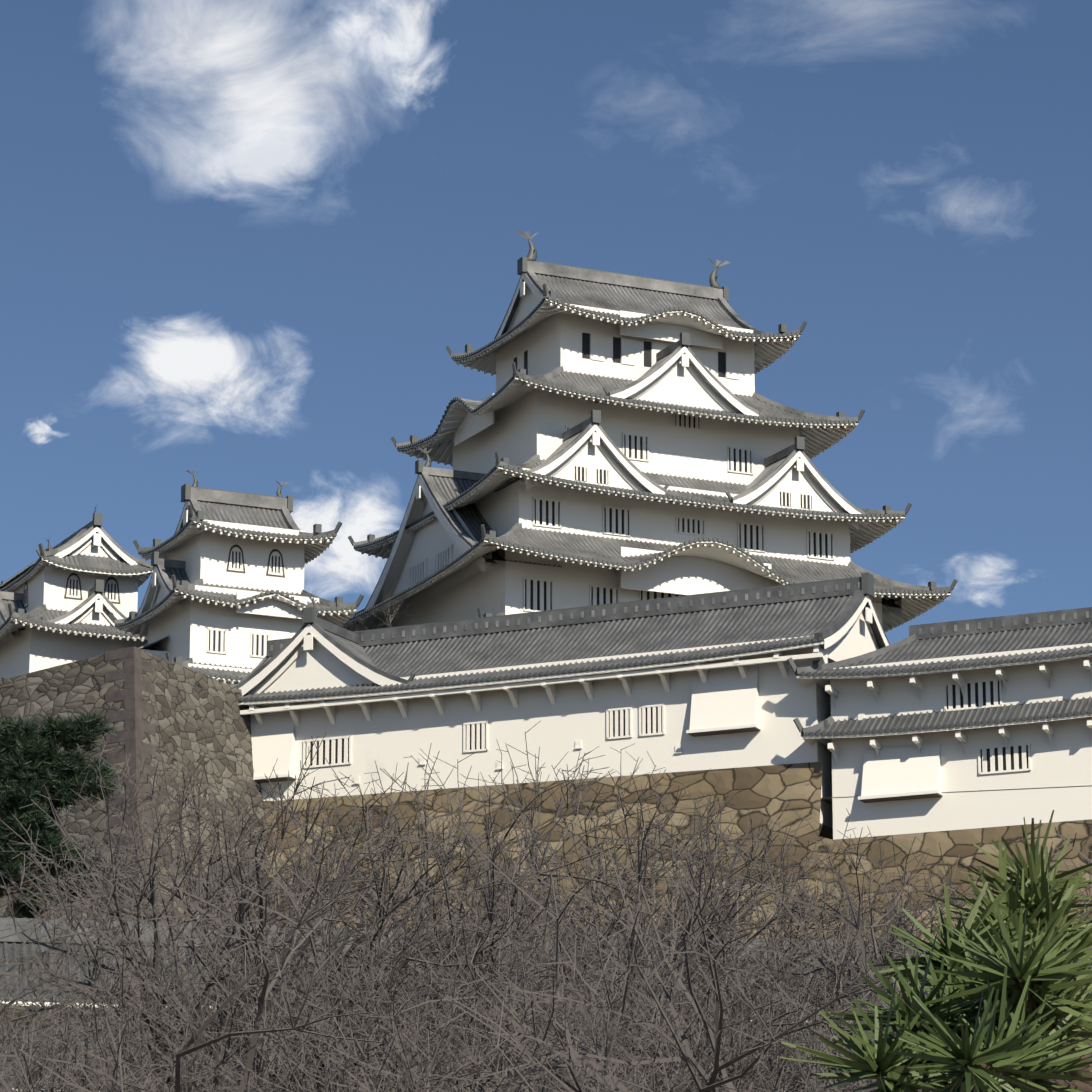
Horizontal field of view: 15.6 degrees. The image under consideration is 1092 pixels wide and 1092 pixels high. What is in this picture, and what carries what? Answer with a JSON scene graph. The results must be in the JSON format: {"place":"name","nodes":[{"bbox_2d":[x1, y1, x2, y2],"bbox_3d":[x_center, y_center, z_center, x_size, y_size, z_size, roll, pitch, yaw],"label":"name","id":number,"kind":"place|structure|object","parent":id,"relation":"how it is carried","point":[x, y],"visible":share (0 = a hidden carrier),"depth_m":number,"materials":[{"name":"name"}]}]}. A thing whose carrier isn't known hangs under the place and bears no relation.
{"place":"outdoors","nodes":[
{"label":"outdoors","id":0,"kind":"place"},
{"bbox_2d":[29,421,55,442],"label":"cloud","id":1,"kind":"structure","parent":0,"point":[40,428],"depth_m":4243.86,"materials":[{"name":"white"}]},
{"bbox_2d":[115,319,298,421],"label":"cloud","id":2,"kind":"structure","parent":0,"point":[185,357],"depth_m":4234.79,"materials":[{"name":"white"}]},
{"bbox_2d":[135,0,351,175],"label":"cloud","id":3,"kind":"structure","parent":0,"point":[262,94],"depth_m":4146.15,"materials":[{"name":"white"}]},
{"bbox_2d":[203,76,374,183],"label":"cloud","id":4,"kind":"structure","parent":0,"point":[271,161],"depth_m":4187.38,"materials":[{"name":"white"}]},
{"bbox_2d":[290,493,395,595],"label":"cloud","id":5,"kind":"structure","parent":0,"point":[362,517],"depth_m":4291.81,"materials":[{"name":"white"}]},
{"bbox_2d":[331,0,436,103],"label":"cloud","id":6,"kind":"structure","parent":0,"point":[402,41],"depth_m":4199.73,"materials":[{"name":"white"}]},
{"bbox_2d":[0,0,1091,644],"label":"sky","id":7,"kind":"structure","parent":0,"point":[908,183],"materials":[{"name":"blue"}]},
{"bbox_2d":[970,558,1005,599],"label":"cloud","id":8,"kind":"structure","parent":0,"point":[984,571],"depth_m":4351.95,"materials":[{"name":"white"}]},
{"label":"ground","id":9,"kind":"structure","parent":0,"visible":0},
{"bbox_2d":[0,977,155,1091],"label":"cherry tree","id":10,"kind":"object","parent":9,"relation":"on","point":[43,1035],"visible":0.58,"depth_m":27.86,"materials":[{"name":"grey plant"}]},
{"bbox_2d":[0,891,216,1090],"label":"cherry tree","id":11,"kind":"object","parent":9,"relation":"on","point":[63,1012],"visible":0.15,"depth_m":52.53,"materials":[{"name":"grey plant"}]},
{"bbox_2d":[0,646,271,924],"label":"stone wall","id":12,"kind":"structure","parent":9,"relation":"on","point":[159,708],"depth_m":201.01,"materials":[{"name":"grey stone"}]},
{"bbox_2d":[0,929,548,1091],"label":"cherry tree","id":13,"kind":"object","parent":9,"relation":"on","point":[40,1073],"visible":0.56,"depth_m":33.02,"materials":[{"name":"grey plant"}]},
{"bbox_2d":[2,938,592,1091],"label":"cherry tree","id":14,"kind":"object","parent":9,"relation":"on","point":[207,1028],"visible":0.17,"depth_m":41.50,"materials":[{"name":"grey plant"}]},
{"bbox_2d":[0,974,651,1091],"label":"cherry tree","id":15,"kind":"object","parent":9,"relation":"on","point":[325,1084],"visible":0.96,"depth_m":24.36,"materials":[{"name":"grey plant"}]},
{"bbox_2d":[153,953,531,1091],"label":"cherry tree","id":16,"kind":"object","parent":9,"relation":"on","point":[285,1036],"visible":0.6,"depth_m":32.97,"materials":[{"name":"grey plant"}]},
{"bbox_2d":[0,838,706,1090],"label":"cherry tree","id":17,"kind":"object","parent":9,"relation":"on","point":[229,921],"visible":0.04,"depth_m":50.81,"materials":[{"name":"grey plant"}]},
{"bbox_2d":[12,721,712,1091],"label":"cherry tree","id":18,"kind":"object","parent":9,"relation":"on","point":[426,865],"visible":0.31,"depth_m":46.22,"materials":[{"name":"grey plant"}]},
{"bbox_2d":[51,946,761,1091],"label":"cherry tree","id":19,"kind":"object","parent":9,"relation":"on","point":[215,1070],"visible":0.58,"depth_m":30.16,"materials":[{"name":"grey plant"}]},
{"bbox_2d":[0,756,854,1091],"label":"cherry tree","id":20,"kind":"object","parent":9,"relation":"on","point":[156,960],"visible":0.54,"depth_m":41.30,"materials":[{"name":"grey plant"}]},
{"bbox_2d":[0,734,862,1091],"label":"cherry tree","id":21,"kind":"object","parent":9,"relation":"on","point":[240,902],"visible":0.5,"depth_m":40.39,"materials":[{"name":"grey plant"}]},
{"bbox_2d":[0,920,865,1091],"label":"cherry tree","id":22,"kind":"object","parent":9,"relation":"on","point":[258,977],"visible":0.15,"depth_m":38.67,"materials":[{"name":"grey plant"}]},
{"bbox_2d":[11,860,912,1091],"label":"cherry tree","id":23,"kind":"object","parent":9,"relation":"on","point":[335,1001],"visible":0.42,"depth_m":35.38,"materials":[{"name":"grey plant"}]},
{"bbox_2d":[11,809,926,1091],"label":"cherry tree","id":24,"kind":"object","parent":9,"relation":"on","point":[673,895],"visible":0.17,"depth_m":45.80,"materials":[{"name":"grey plant"}]},
{"bbox_2d":[61,781,925,1091],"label":"cherry tree","id":25,"kind":"object","parent":9,"relation":"on","point":[421,845],"visible":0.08,"depth_m":52.07,"materials":[{"name":"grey plant"}]},
{"bbox_2d":[119,920,924,1091],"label":"cherry tree","id":26,"kind":"object","parent":9,"relation":"on","point":[734,1014],"visible":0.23,"depth_m":40.76,"materials":[{"name":"grey plant"}]},
{"bbox_2d":[0,775,1091,1091],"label":"cherry tree","id":27,"kind":"object","parent":9,"relation":"on","point":[608,1079],"visible":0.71,"depth_m":24.32,"materials":[{"name":"grey plant"}]},
{"bbox_2d":[0,918,1091,1090],"bbox_3d":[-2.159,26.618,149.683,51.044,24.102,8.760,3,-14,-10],"label":"tiled roof","id":28,"kind":"structure","parent":9,"relation":"on","point":[5,933],"depth_m":148.26,"materials":[{"name":"paint"}]},
{"bbox_2d":[6,790,1090,1091],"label":"cherry tree","id":29,"kind":"object","parent":9,"relation":"on","point":[864,930],"visible":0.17,"depth_m":45.59,"materials":[{"name":"grey plant"}]},
{"bbox_2d":[354,898,745,1091],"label":"cherry tree","id":30,"kind":"object","parent":9,"relation":"on","point":[611,1045],"visible":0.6,"depth_m":29.60,"materials":[{"name":"grey plant"}]},
{"bbox_2d":[207,739,909,1088],"bbox_3d":[-0.001,9.095,55.053,12.357,12.319,15.864,0,-14,-1],"label":"cherry tree","id":31,"kind":"object","parent":9,"relation":"on","point":[636,826],"visible":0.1,"depth_m":54.89,"materials":[{"name":"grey plant"}]},
{"bbox_2d":[310,973,873,1091],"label":"cherry tree","id":32,"kind":"object","parent":9,"relation":"on","point":[724,1045],"visible":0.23,"depth_m":34.52,"materials":[{"name":"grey plant"}]},
{"bbox_2d":[289,793,927,1091],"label":"cherry tree","id":33,"kind":"object","parent":9,"relation":"on","point":[793,960],"visible":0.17,"depth_m":49.45,"materials":[{"name":"grey plant"}]},
{"bbox_2d":[444,975,875,1091],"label":"cherry tree","id":34,"kind":"object","parent":9,"relation":"on","point":[717,1076],"visible":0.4,"depth_m":32.56,"materials":[{"name":"grey plant"}]},
{"bbox_2d":[263,762,1091,945],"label":"stone wall","id":35,"kind":"structure","parent":9,"relation":"on","point":[770,790],"depth_m":196.14,"materials":[{"name":"stone"}]},
{"bbox_2d":[234,572,889,839],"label":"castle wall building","id":36,"kind":"structure","parent":35,"relation":"on","point":[704,681],"depth_m":203.29,"materials":[{"name":"paint"}]},
{"bbox_2d":[787,607,1091,839],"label":"castle building","id":37,"kind":"structure","parent":35,"relation":"on","point":[919,728],"depth_m":192.41,"materials":[{"name":"paint"}]},
{"bbox_2d":[373,839,981,1090],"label":"cherry tree","id":38,"kind":"object","parent":9,"relation":"on","point":[862,921],"visible":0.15,"depth_m":43.70,"materials":[{"name":"grey plant"}]},
{"bbox_2d":[436,846,928,1090],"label":"cherry tree","id":39,"kind":"object","parent":9,"relation":"on","point":[803,953],"visible":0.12,"depth_m":48.53,"materials":[{"name":"grey plant"}]},
{"bbox_2d":[507,1004,932,1091],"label":"cherry tree","id":40,"kind":"object","parent":9,"relation":"on","point":[636,1085],"visible":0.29,"depth_m":27.48,"materials":[{"name":"grey plant"}]},
{"bbox_2d":[447,881,1090,1091],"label":"cherry tree","id":41,"kind":"object","parent":9,"relation":"on","point":[794,958],"depth_m":51.83,"materials":[{"name":"grey plant"}]},
{"bbox_2d":[463,808,1091,1091],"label":"cherry tree","id":42,"kind":"object","parent":9,"relation":"on","point":[821,963],"visible":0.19,"depth_m":39.00,"materials":[{"name":"grey plant"}]},
{"bbox_2d":[783,949,931,1091],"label":"cherry tree","id":43,"kind":"object","parent":9,"relation":"on","point":[817,1017],"visible":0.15,"depth_m":27.99,"materials":[{"name":"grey plant"}]},
{"bbox_2d":[780,810,1091,1091],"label":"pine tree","id":44,"kind":"object","parent":9,"relation":"on","point":[1009,1012],"visible":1,"depth_m":5.18,"materials":[{"name":"green plant"}]},
{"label":"keep stone base","id":45,"kind":"object","parent":9,"relation":"on","visible":0},
{"bbox_2d":[0,470,363,683],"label":"castle turrets","id":46,"kind":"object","parent":45,"relation":"on","point":[226,598],"visible":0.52,"depth_m":245.29,"materials":[{"name":"paint"}]},
{"bbox_2d":[358,591,415,628],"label":"cherry tree","id":47,"kind":"object","parent":45,"relation":"on","point":[391,616],"visible":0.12,"depth_m":238.03,"materials":[{"name":"grey plant"}]},
{"bbox_2d":[340,229,956,631],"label":"keep","id":48,"kind":"structure","parent":45,"relation":"on","point":[617,438],"depth_m":252.23,"materials":[{"name":"paint"}]},
{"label":"terrace earth","id":49,"kind":"structure","parent":0,"visible":0},
{"bbox_2d":[0,710,130,918],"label":"pine tree","id":50,"kind":"object","parent":49,"relation":"on","point":[27,776],"visible":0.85,"depth_m":165.58,"materials":[{"name":"green plant"}]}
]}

